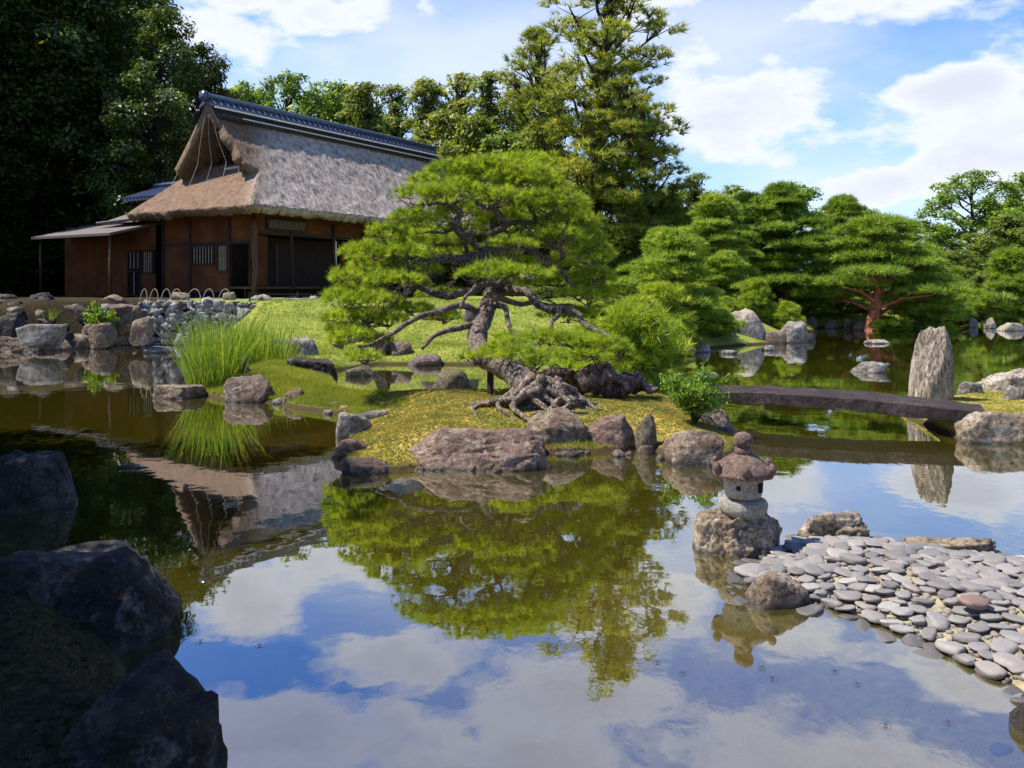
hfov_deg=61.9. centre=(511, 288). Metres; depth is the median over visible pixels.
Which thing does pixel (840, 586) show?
cobble
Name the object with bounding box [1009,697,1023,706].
cobble
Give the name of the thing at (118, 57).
dark evergreen
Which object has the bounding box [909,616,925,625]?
cobble
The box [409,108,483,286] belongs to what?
yellow green tree
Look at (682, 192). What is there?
broadleaf tree
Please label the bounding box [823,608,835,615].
cobble
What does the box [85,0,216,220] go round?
dark broadleaf
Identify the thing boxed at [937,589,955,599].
cobble
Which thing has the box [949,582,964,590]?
cobble
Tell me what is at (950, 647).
cobble
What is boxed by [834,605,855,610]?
cobble
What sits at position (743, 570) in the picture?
cobble
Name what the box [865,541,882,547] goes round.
cobble
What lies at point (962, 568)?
cobble
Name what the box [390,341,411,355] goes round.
boulder
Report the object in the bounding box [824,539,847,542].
cobble
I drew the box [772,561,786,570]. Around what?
cobble
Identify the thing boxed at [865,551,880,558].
cobble
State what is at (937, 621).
cobble
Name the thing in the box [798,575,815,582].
cobble
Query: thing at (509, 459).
boulder
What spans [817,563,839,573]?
cobble
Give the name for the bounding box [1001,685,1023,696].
cobble
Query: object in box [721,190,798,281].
garden pine
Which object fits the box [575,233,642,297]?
broadleaf tree
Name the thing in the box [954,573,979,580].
cobble
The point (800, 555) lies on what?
cobble
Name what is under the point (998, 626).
cobble
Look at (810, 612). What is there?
cobble
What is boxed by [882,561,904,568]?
cobble
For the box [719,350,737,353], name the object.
boulder
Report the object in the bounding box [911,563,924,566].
cobble
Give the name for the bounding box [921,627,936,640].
cobble
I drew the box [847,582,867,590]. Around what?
cobble
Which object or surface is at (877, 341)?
boulder
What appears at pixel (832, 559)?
cobble
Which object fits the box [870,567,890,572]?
cobble
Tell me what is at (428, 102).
slender conifer
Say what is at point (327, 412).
shore stone
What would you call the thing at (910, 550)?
cobble
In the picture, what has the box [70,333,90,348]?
boulder
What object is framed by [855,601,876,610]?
cobble
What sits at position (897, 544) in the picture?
cobble
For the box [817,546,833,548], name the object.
cobble
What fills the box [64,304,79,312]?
boulder
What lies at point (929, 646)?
cobble
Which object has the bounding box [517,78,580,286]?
slender conifer
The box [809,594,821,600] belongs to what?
cobble
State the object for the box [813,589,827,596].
cobble
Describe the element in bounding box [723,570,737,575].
cobble
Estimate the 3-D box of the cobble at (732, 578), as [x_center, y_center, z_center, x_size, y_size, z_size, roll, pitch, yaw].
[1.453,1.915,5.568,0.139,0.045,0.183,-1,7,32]
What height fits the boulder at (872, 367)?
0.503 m
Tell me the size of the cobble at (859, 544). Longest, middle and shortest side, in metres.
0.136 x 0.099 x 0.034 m
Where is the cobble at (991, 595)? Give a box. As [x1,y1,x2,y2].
[982,591,1004,600]
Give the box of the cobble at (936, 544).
[928,543,943,547]
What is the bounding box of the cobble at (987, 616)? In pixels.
[980,611,1003,620]
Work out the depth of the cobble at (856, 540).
5.96 m
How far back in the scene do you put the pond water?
8.71 m
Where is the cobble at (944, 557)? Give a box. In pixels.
[935,553,950,560]
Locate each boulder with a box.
[0,312,25,337]
[0,336,38,351]
[0,450,77,514]
[0,540,182,664]
[16,324,66,348]
[38,340,73,350]
[57,649,227,767]
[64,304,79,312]
[64,332,73,343]
[66,760,108,767]
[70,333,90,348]
[74,306,93,324]
[81,323,94,335]
[87,323,116,348]
[99,304,114,326]
[109,304,133,315]
[114,334,131,345]
[116,305,142,336]
[129,316,153,345]
[143,346,173,352]
[152,384,206,399]
[223,374,272,402]
[230,359,250,375]
[270,337,318,355]
[283,388,304,404]
[286,357,337,378]
[332,439,368,458]
[336,412,370,437]
[340,457,388,475]
[345,365,375,376]
[355,410,387,418]
[372,334,390,355]
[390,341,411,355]
[407,354,441,365]
[410,427,543,471]
[421,306,456,320]
[432,368,472,388]
[464,309,474,321]
[498,428,545,454]
[499,452,547,469]
[525,407,588,444]
[587,414,633,450]
[635,413,656,449]
[661,429,723,465]
[692,508,782,563]
[696,344,710,352]
[700,408,732,427]
[713,427,737,435]
[717,328,736,336]
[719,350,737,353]
[731,308,765,339]
[742,571,809,615]
[761,345,775,350]
[763,330,786,343]
[780,321,806,342]
[797,510,869,537]
[805,316,817,327]
[807,333,815,340]
[824,319,839,328]
[843,317,853,328]
[850,361,889,372]
[853,320,864,329]
[864,339,890,343]
[900,322,919,330]
[901,536,1000,552]
[954,411,1023,443]
[957,381,982,394]
[968,318,977,327]
[976,368,1023,392]
[983,317,995,328]
[995,323,1023,330]
[1002,385,1023,399]
[1008,703,1023,744]
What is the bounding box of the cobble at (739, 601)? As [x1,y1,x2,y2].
[733,596,749,607]
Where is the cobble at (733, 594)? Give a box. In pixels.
[730,592,742,597]
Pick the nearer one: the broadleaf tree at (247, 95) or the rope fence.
the rope fence
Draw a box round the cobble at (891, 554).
[882,549,908,559]
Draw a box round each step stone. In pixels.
[171,292,189,299]
[222,292,235,299]
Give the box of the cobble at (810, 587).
[802,583,820,591]
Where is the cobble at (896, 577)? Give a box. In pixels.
[887,573,912,582]
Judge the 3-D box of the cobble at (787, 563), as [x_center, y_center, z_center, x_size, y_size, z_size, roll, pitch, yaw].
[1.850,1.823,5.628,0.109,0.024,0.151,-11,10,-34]
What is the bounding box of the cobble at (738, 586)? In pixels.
[731,584,743,588]
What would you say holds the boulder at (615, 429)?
on the ground at (498, 657)
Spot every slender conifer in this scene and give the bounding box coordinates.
[335,81,395,133]
[336,83,359,123]
[372,83,414,138]
[399,76,460,175]
[439,72,481,268]
[462,69,521,281]
[498,77,536,146]
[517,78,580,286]
[679,172,729,287]
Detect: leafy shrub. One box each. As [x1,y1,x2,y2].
[79,300,119,325]
[658,359,733,423]
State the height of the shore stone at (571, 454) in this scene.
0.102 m
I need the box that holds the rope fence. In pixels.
[249,292,319,301]
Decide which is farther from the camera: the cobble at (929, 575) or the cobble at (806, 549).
the cobble at (806, 549)
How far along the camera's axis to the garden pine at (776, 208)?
40.48 m
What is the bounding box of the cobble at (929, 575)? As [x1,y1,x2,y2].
[918,571,940,580]
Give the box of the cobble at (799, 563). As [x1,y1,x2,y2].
[794,560,817,567]
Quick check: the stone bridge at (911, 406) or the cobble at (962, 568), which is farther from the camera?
the stone bridge at (911, 406)
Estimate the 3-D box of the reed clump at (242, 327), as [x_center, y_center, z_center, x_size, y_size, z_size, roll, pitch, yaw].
[-6.298,1.036,18.644,2.336,1.528,2.500,0,0,0]
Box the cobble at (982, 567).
[972,565,998,571]
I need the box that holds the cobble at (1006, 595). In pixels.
[996,590,1017,600]
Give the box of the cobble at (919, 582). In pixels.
[914,579,926,585]
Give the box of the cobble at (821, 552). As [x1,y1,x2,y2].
[805,548,827,558]
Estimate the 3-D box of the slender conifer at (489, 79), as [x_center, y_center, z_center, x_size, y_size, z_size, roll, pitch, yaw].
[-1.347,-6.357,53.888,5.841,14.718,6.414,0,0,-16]
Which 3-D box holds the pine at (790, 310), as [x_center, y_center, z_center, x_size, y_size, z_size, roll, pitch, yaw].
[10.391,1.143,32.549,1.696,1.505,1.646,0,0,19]
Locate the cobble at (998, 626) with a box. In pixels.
[987,623,1016,630]
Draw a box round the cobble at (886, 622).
[879,619,904,626]
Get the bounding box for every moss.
[0,584,120,767]
[325,388,1023,464]
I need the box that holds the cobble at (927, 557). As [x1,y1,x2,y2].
[920,554,936,560]
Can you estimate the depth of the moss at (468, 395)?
11.02 m
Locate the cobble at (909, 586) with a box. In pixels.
[901,580,920,593]
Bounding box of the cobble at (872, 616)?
[861,609,886,623]
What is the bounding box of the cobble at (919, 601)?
[911,598,934,605]
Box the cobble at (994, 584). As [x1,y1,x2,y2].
[970,578,1009,589]
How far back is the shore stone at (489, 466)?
8.82 m
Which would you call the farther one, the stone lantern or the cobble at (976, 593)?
the stone lantern
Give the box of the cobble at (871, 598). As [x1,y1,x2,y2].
[862,595,881,602]
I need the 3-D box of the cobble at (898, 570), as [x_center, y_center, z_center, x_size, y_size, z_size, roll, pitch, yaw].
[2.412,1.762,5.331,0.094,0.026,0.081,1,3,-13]
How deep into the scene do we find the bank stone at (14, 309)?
26.95 m
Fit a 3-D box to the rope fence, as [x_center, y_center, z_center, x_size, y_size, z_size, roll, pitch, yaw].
[-7.069,0.375,30.691,4.887,0.510,0.133,0,0,-37]
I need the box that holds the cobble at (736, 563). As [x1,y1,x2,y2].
[732,560,744,566]
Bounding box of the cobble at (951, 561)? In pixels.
[945,558,968,567]
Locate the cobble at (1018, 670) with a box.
[1007,663,1023,674]
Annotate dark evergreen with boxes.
[0,0,70,285]
[0,0,154,295]
[0,161,90,295]
[2,0,111,169]
[16,0,164,185]
[17,172,114,295]
[92,0,197,166]
[142,40,242,184]
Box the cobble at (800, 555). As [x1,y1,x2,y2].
[795,552,806,558]
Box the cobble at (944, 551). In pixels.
[936,547,955,555]
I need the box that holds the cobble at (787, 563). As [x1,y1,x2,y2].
[782,559,795,567]
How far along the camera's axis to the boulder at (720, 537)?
6.07 m
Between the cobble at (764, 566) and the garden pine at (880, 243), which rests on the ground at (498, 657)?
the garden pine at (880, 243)
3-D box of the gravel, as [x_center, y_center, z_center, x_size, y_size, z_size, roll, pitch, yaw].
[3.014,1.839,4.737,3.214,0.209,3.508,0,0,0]
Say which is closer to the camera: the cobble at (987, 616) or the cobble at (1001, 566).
the cobble at (987, 616)
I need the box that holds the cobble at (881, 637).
[872,628,899,645]
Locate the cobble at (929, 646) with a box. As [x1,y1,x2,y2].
[922,642,942,652]
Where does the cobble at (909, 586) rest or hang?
on the ground at (498, 657)
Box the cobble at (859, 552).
[849,550,865,555]
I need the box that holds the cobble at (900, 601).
[892,598,906,604]
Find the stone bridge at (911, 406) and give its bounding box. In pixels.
[710,385,983,422]
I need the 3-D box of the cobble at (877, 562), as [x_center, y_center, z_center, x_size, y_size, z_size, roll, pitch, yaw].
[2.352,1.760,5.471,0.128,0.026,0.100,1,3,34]
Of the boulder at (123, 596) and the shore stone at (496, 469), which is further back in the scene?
the shore stone at (496, 469)
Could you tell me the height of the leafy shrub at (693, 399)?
0.858 m
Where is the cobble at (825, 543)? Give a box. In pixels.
[814,541,830,545]
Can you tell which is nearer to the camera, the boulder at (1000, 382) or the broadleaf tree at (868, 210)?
the boulder at (1000, 382)
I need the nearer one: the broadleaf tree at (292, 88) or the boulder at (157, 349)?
the boulder at (157, 349)
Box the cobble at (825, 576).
[817,573,831,579]
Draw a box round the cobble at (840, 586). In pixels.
[835,583,846,590]
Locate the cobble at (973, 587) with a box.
[961,582,995,593]
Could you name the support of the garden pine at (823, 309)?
on the ground at (498, 657)
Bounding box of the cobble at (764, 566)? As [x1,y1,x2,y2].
[758,563,772,570]
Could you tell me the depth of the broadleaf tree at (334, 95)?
61.29 m
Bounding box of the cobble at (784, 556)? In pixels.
[778,555,792,558]
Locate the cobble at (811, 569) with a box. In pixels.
[802,563,824,576]
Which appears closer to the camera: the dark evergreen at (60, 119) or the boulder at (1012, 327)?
the boulder at (1012, 327)
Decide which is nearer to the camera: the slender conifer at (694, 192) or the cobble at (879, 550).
the cobble at (879, 550)
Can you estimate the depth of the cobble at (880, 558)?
5.54 m
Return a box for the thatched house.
[31,90,489,298]
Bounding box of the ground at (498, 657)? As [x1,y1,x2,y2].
[0,291,1023,767]
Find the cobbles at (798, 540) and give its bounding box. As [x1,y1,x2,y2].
[779,534,900,547]
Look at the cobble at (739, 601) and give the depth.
5.15 m
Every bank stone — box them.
[0,294,17,298]
[7,301,22,304]
[7,306,23,312]
[30,292,54,299]
[35,310,48,318]
[37,316,54,323]
[102,294,125,303]
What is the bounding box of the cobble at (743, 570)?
[733,563,761,577]
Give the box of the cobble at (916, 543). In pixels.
[908,542,927,546]
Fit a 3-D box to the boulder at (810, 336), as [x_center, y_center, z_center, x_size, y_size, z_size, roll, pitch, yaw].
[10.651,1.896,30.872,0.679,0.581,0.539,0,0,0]
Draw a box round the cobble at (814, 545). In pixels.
[806,543,825,548]
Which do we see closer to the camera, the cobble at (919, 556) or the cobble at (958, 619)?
the cobble at (958, 619)
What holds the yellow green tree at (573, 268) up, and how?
on the ground at (498, 657)
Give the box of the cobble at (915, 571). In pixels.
[911,567,928,576]
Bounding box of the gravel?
[741,543,1023,698]
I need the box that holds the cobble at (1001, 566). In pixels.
[996,563,1013,570]
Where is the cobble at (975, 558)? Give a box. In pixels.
[968,555,983,561]
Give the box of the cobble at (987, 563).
[981,560,996,567]
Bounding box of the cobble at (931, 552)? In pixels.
[917,548,942,556]
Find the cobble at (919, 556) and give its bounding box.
[909,554,922,559]
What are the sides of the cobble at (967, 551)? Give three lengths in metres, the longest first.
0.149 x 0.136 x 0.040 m
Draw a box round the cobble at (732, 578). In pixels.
[723,573,744,586]
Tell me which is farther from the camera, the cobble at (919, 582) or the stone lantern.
the stone lantern
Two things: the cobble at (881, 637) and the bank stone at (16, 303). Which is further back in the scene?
the bank stone at (16, 303)
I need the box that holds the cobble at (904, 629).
[889,624,914,633]
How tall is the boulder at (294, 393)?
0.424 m
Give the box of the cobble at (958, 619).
[947,615,970,623]
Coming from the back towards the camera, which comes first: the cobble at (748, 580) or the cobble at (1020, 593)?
the cobble at (748, 580)
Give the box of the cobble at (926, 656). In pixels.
[909,648,946,664]
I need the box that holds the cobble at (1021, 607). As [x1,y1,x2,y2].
[1018,604,1023,611]
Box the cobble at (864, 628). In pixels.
[854,619,872,638]
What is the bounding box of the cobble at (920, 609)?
[908,605,928,613]
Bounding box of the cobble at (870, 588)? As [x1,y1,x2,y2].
[864,584,881,592]
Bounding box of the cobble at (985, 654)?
[977,650,993,661]
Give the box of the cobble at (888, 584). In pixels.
[881,580,899,588]
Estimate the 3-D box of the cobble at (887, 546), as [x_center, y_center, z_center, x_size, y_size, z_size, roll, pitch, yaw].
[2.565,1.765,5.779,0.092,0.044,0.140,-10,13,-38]
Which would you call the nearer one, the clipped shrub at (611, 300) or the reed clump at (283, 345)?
the reed clump at (283, 345)
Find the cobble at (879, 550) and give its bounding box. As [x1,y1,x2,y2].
[869,548,885,555]
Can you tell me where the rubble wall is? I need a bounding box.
[137,294,317,345]
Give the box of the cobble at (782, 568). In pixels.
[769,565,785,572]
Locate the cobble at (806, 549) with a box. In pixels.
[802,547,813,554]
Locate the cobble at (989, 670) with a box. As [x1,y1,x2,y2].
[974,660,1007,679]
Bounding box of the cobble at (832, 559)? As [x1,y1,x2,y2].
[823,556,841,561]
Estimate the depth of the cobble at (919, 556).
5.56 m
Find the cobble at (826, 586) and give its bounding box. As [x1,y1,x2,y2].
[819,582,834,589]
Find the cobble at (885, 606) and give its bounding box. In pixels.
[877,601,900,611]
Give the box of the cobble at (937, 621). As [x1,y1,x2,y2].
[925,611,949,631]
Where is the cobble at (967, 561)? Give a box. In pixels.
[961,557,975,564]
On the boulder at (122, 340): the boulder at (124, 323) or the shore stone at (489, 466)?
the boulder at (124, 323)
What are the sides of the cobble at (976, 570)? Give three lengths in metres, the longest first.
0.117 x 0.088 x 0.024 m
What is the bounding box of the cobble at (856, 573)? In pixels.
[852,571,864,576]
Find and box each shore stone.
[272,398,282,404]
[323,410,332,414]
[414,466,423,470]
[467,465,475,471]
[483,463,494,471]
[489,466,501,472]
[555,452,561,456]
[566,451,579,456]
[612,449,625,456]
[638,445,652,454]
[656,454,664,459]
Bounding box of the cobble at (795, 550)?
[792,548,802,553]
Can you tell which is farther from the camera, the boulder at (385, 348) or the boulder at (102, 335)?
the boulder at (102, 335)
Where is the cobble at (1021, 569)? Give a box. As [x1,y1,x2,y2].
[1014,566,1023,572]
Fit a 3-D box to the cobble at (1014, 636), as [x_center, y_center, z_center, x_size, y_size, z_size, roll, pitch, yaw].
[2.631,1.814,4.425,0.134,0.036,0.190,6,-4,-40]
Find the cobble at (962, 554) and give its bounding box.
[949,551,970,558]
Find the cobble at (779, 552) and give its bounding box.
[773,551,787,554]
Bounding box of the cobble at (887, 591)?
[873,589,895,594]
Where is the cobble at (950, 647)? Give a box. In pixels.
[934,641,966,654]
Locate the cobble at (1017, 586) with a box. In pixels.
[1009,583,1023,589]
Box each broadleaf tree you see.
[219,79,282,109]
[250,68,334,119]
[284,97,338,118]
[300,79,357,125]
[462,128,561,282]
[513,209,581,292]
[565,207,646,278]
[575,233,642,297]
[635,198,694,294]
[652,182,715,251]
[703,184,760,217]
[774,181,825,300]
[833,204,880,299]
[914,168,1023,281]
[919,224,969,260]
[982,171,1023,259]
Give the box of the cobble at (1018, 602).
[1011,598,1023,606]
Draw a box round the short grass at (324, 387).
[204,297,701,446]
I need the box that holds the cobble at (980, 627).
[966,621,990,632]
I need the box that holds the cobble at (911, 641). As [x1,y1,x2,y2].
[901,633,925,649]
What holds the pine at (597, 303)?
on the ground at (498, 657)
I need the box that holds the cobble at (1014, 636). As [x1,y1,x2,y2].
[1000,630,1023,644]
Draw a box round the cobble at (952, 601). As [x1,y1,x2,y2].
[942,597,960,605]
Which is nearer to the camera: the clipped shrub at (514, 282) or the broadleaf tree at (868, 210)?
the clipped shrub at (514, 282)
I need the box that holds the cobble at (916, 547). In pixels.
[907,545,922,551]
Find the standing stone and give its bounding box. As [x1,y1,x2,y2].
[908,326,953,399]
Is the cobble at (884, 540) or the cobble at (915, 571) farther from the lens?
the cobble at (884, 540)
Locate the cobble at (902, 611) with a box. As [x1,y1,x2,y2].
[890,607,913,615]
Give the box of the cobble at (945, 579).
[936,576,959,582]
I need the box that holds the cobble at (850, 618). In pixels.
[836,613,863,622]
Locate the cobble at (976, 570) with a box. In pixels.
[968,567,979,572]
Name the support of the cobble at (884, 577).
on the ground at (498, 657)
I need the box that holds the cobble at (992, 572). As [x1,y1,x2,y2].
[987,570,1003,573]
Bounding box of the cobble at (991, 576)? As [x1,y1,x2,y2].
[978,573,1010,579]
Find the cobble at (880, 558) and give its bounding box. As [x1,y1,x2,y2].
[870,557,885,560]
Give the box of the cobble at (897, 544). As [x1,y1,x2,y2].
[890,543,904,545]
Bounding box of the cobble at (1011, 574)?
[1004,572,1018,577]
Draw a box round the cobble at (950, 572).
[942,567,961,577]
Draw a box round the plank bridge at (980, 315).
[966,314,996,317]
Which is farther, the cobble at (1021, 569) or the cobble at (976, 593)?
the cobble at (1021, 569)
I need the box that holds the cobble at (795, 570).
[788,567,804,574]
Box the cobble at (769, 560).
[759,558,777,563]
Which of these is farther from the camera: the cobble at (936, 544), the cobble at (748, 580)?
the cobble at (936, 544)
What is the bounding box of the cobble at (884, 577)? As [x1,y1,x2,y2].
[879,575,892,580]
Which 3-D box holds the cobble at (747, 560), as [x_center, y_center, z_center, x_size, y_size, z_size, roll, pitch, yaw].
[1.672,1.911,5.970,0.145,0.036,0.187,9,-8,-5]
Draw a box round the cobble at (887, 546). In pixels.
[882,542,895,549]
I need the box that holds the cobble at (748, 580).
[744,577,756,584]
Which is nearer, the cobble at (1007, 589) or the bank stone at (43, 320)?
the cobble at (1007, 589)
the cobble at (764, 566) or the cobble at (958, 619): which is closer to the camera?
the cobble at (958, 619)
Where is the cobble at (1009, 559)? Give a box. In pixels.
[1005,556,1021,563]
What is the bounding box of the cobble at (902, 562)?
[888,560,908,565]
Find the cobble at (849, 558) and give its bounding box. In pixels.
[839,552,867,564]
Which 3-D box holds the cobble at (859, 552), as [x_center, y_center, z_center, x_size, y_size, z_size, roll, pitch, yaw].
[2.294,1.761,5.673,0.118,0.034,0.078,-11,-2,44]
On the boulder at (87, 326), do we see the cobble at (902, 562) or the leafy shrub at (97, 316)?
the leafy shrub at (97, 316)
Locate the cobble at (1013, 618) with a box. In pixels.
[1001,613,1023,623]
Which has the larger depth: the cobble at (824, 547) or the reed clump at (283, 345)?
the reed clump at (283, 345)
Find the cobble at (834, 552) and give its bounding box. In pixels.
[826,548,848,556]
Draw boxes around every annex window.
[127,251,140,269]
[141,250,154,273]
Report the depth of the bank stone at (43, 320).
27.30 m
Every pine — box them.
[316,148,635,422]
[485,0,702,267]
[493,23,587,293]
[541,316,603,370]
[564,58,681,296]
[571,295,696,386]
[572,300,606,323]
[601,292,693,363]
[606,225,734,327]
[614,225,699,295]
[627,99,699,273]
[634,279,699,338]
[675,329,694,356]
[678,191,764,288]
[694,301,748,338]
[699,249,750,309]
[716,295,740,312]
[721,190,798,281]
[732,179,845,302]
[733,276,782,320]
[762,300,806,329]
[778,274,838,317]
[786,210,975,330]
[793,192,891,307]
[871,280,970,331]
[885,240,978,322]
[955,244,1023,325]
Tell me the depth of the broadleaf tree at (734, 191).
55.50 m
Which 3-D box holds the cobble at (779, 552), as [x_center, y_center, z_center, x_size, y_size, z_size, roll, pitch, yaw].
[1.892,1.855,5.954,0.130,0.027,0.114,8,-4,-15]
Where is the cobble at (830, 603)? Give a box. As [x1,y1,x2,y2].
[820,598,843,607]
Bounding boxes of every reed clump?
[153,314,269,386]
[166,304,278,370]
[205,318,310,365]
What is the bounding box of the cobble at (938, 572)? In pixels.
[929,569,944,576]
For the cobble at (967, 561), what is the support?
on the gravel
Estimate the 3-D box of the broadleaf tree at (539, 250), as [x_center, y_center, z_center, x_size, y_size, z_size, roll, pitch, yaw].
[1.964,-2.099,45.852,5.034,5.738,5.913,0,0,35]
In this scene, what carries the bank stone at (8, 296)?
on the ground at (498, 657)
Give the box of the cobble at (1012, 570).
[1002,567,1019,573]
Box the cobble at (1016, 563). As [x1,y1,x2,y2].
[1011,560,1023,566]
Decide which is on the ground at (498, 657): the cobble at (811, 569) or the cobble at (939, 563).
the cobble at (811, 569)
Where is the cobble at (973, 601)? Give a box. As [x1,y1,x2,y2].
[957,594,989,609]
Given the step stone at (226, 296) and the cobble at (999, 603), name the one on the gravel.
the cobble at (999, 603)
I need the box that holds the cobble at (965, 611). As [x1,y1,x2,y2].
[951,606,982,616]
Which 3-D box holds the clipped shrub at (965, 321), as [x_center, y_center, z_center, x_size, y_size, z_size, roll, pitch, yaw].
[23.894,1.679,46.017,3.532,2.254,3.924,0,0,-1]
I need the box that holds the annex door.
[127,271,140,295]
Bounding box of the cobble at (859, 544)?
[848,541,864,547]
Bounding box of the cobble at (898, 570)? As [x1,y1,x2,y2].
[890,567,905,573]
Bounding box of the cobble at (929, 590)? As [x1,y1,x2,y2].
[919,586,936,593]
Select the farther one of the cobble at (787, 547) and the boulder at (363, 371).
the boulder at (363, 371)
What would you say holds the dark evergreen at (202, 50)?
on the ground at (498, 657)
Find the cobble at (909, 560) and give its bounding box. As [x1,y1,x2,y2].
[896,556,918,563]
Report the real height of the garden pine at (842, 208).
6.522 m
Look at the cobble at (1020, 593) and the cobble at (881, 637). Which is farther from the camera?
the cobble at (1020, 593)
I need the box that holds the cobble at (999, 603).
[990,600,1010,605]
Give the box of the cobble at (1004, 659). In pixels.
[992,652,1023,667]
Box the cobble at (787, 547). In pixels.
[782,544,804,551]
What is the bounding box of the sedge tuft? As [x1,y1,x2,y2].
[38,306,62,321]
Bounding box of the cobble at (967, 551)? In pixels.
[959,549,975,553]
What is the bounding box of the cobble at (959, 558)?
[949,556,965,559]
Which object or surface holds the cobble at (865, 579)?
on the ground at (498, 657)
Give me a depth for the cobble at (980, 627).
4.55 m
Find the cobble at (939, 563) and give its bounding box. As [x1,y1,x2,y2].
[931,558,944,566]
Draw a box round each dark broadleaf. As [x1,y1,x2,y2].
[0,0,183,259]
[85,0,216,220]
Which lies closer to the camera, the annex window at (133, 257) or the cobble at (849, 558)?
the cobble at (849, 558)
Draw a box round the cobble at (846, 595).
[833,590,862,600]
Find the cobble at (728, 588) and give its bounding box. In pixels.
[724,585,740,594]
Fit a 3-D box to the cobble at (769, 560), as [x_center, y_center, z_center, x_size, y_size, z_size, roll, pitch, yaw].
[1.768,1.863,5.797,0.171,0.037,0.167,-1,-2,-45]
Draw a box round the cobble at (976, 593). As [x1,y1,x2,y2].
[966,592,980,596]
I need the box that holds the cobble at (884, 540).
[873,538,889,542]
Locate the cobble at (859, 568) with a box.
[850,564,868,572]
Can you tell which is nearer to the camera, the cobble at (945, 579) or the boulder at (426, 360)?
the cobble at (945, 579)
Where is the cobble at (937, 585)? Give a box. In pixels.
[926,580,953,590]
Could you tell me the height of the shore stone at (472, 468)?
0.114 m
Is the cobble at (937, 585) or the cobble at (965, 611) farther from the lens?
the cobble at (937, 585)
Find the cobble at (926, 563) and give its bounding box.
[916,560,935,566]
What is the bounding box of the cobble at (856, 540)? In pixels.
[845,539,864,543]
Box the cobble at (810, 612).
[793,604,823,619]
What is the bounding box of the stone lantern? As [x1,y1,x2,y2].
[711,432,776,519]
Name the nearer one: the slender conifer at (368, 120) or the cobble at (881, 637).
the cobble at (881, 637)
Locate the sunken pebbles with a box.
[683,560,1012,756]
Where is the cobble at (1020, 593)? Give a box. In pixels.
[1013,589,1023,596]
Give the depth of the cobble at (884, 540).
6.00 m
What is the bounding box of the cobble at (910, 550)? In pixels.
[895,546,916,554]
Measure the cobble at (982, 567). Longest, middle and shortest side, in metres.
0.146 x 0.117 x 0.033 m
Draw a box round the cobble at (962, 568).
[949,564,979,576]
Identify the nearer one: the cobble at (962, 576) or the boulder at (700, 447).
the cobble at (962, 576)
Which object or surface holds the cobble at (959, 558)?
on the gravel
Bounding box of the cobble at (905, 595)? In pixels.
[895,590,911,600]
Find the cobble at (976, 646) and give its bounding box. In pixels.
[967,642,990,651]
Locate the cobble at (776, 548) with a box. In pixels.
[769,546,784,554]
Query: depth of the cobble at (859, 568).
5.40 m
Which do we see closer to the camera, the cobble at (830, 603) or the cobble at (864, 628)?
the cobble at (864, 628)
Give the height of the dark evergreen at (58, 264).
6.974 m
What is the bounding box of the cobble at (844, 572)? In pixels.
[834,567,852,577]
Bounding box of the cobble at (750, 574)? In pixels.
[747,572,758,576]
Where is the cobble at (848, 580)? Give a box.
[838,577,859,584]
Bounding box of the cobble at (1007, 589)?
[1000,585,1018,595]
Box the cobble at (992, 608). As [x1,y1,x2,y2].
[985,604,1007,611]
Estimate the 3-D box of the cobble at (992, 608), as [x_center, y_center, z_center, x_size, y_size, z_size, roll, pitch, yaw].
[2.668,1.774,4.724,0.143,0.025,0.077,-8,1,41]
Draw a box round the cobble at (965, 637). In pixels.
[951,632,981,642]
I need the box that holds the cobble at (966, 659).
[951,652,975,665]
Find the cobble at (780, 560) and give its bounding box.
[775,558,785,563]
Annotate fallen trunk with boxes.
[540,361,658,397]
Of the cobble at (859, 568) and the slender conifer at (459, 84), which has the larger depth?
the slender conifer at (459, 84)
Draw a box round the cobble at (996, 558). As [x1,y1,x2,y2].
[983,553,1006,563]
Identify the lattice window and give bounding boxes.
[191,245,214,264]
[216,244,226,271]
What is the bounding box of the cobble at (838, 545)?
[833,542,848,549]
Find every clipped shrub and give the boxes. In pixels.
[498,278,536,296]
[531,286,565,298]
[598,295,630,307]
[760,286,794,307]
[815,296,859,315]
[848,299,870,311]
[942,300,986,324]
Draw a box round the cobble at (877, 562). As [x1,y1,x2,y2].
[868,559,885,566]
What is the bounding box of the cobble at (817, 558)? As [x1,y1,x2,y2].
[807,554,824,563]
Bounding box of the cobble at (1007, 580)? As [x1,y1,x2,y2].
[999,577,1021,582]
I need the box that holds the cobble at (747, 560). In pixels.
[740,558,759,562]
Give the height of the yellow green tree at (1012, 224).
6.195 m
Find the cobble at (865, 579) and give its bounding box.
[856,575,879,583]
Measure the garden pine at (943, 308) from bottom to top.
4.060 m
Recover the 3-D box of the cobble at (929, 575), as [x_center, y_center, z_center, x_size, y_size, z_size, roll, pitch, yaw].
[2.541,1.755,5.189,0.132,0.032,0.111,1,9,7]
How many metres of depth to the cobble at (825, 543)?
6.04 m
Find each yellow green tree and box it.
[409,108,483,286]
[437,111,541,295]
[560,266,598,295]
[852,287,888,305]
[943,249,982,289]
[954,273,1002,319]
[959,213,1023,298]
[1002,227,1023,275]
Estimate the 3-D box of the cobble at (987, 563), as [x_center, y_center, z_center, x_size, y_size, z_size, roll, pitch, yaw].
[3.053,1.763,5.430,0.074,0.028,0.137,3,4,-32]
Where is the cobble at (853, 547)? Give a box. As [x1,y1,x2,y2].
[851,545,862,549]
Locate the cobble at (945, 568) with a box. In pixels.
[939,566,950,571]
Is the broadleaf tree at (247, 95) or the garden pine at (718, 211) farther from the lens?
the broadleaf tree at (247, 95)
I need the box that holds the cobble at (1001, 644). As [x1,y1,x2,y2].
[989,637,1019,654]
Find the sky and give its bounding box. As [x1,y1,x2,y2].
[124,0,1023,250]
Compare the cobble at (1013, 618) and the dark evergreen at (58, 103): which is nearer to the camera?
the cobble at (1013, 618)

